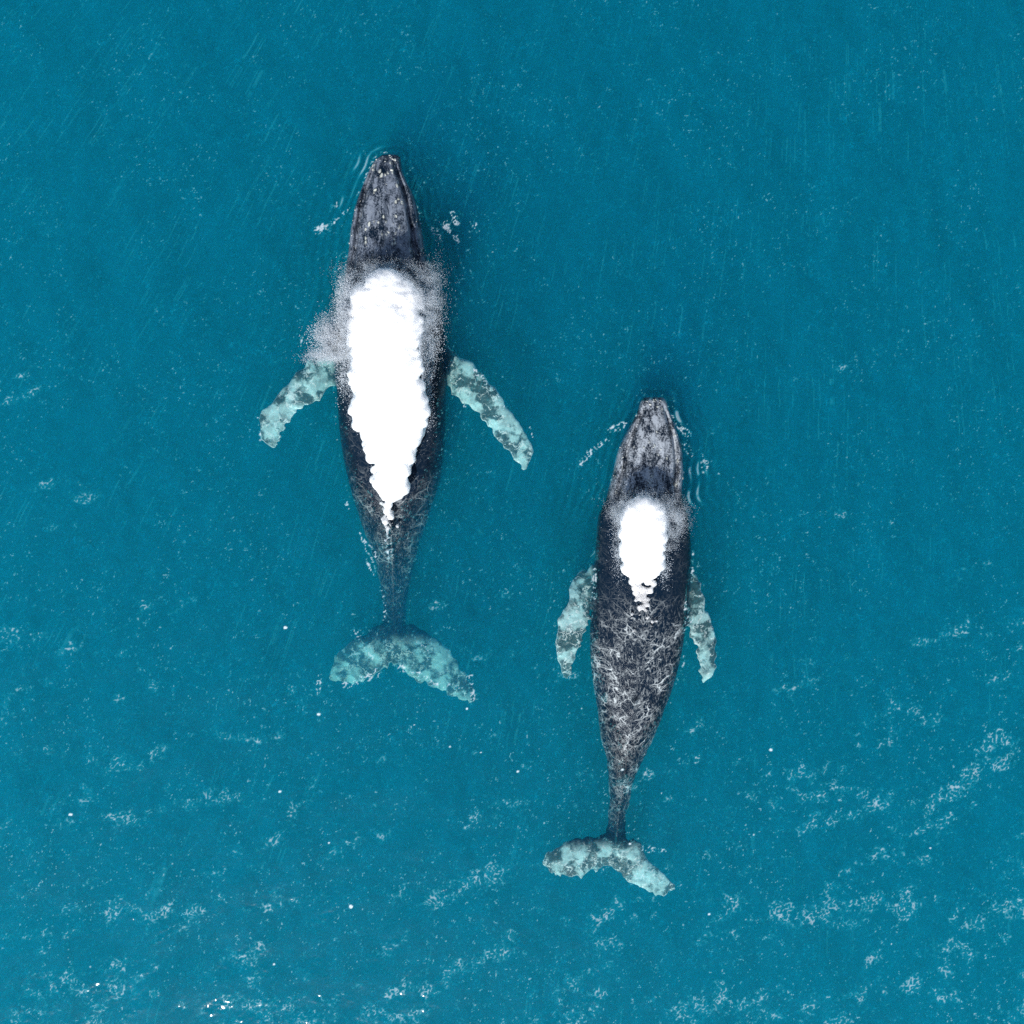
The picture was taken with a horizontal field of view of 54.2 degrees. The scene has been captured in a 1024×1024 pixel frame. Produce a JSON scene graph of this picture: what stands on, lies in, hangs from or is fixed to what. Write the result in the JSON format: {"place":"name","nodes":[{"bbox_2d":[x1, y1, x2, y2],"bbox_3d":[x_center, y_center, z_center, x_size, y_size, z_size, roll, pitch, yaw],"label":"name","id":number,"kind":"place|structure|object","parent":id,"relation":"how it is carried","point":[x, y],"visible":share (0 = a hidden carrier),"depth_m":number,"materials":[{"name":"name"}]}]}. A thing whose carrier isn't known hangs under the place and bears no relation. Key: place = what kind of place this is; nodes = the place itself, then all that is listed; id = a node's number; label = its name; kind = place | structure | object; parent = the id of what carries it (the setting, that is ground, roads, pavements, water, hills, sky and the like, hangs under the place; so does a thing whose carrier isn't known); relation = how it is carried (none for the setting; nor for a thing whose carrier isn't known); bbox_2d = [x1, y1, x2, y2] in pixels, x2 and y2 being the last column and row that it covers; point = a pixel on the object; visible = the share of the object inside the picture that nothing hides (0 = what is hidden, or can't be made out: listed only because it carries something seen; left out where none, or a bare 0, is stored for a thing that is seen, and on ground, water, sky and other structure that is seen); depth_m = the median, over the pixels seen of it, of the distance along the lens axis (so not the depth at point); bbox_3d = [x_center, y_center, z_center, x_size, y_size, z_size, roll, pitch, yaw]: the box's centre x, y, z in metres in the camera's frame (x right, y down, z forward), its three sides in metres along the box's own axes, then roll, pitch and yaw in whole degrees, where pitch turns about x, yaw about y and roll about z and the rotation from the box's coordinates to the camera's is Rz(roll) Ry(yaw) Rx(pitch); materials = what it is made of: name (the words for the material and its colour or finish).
{"place":"outdoors","nodes":[
{"label":"outdoors","id":0,"kind":"place"},
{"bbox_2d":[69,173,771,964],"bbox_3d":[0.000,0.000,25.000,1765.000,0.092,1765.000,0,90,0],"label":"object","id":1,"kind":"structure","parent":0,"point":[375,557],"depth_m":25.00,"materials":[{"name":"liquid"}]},
{"bbox_2d":[259,154,532,702],"bbox_3d":[-2.944,-2.012,25.662,6.960,2.595,13.907,0,90,0],"label":"humpback whale","id":2,"kind":"object","parent":1,"relation":"in","point":[386,219],"visible":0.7,"depth_m":25.28},
{"bbox_2d":[292,250,455,558],"bbox_3d":[-3.559,-3.048,24.241,3.820,2.238,8.181,10,90,0],"label":"blow plume","id":3,"kind":"object","parent":2,"relation":"on","point":[382,322],"visible":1,"depth_m":23.71,"materials":[{"name":"white liquid"}]},
{"bbox_2d":[541,397,716,896],"bbox_3d":[3.150,3.341,25.503,4.142,2.161,12.464,10,90,0],"label":"humpback whale","id":4,"kind":"object","parent":1,"relation":"in","point":[634,673],"visible":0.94,"depth_m":24.95},
{"bbox_2d":[601,490,699,631],"bbox_3d":[3.252,1.122,24.065,2.524,1.362,3.649,0,90,0],"label":"blow plume","id":5,"kind":"object","parent":4,"relation":"on","point":[644,523],"visible":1,"depth_m":23.97,"materials":[{"name":"white liquid"}]},
{"bbox_2d":[0,0,1023,1023],"bbox_3d":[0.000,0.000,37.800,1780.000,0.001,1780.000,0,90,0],"label":"sea water","id":6,"kind":"structure","parent":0,"point":[771,252],"depth_m":37.80,"materials":[{"name":"teal liquid"}]}
]}

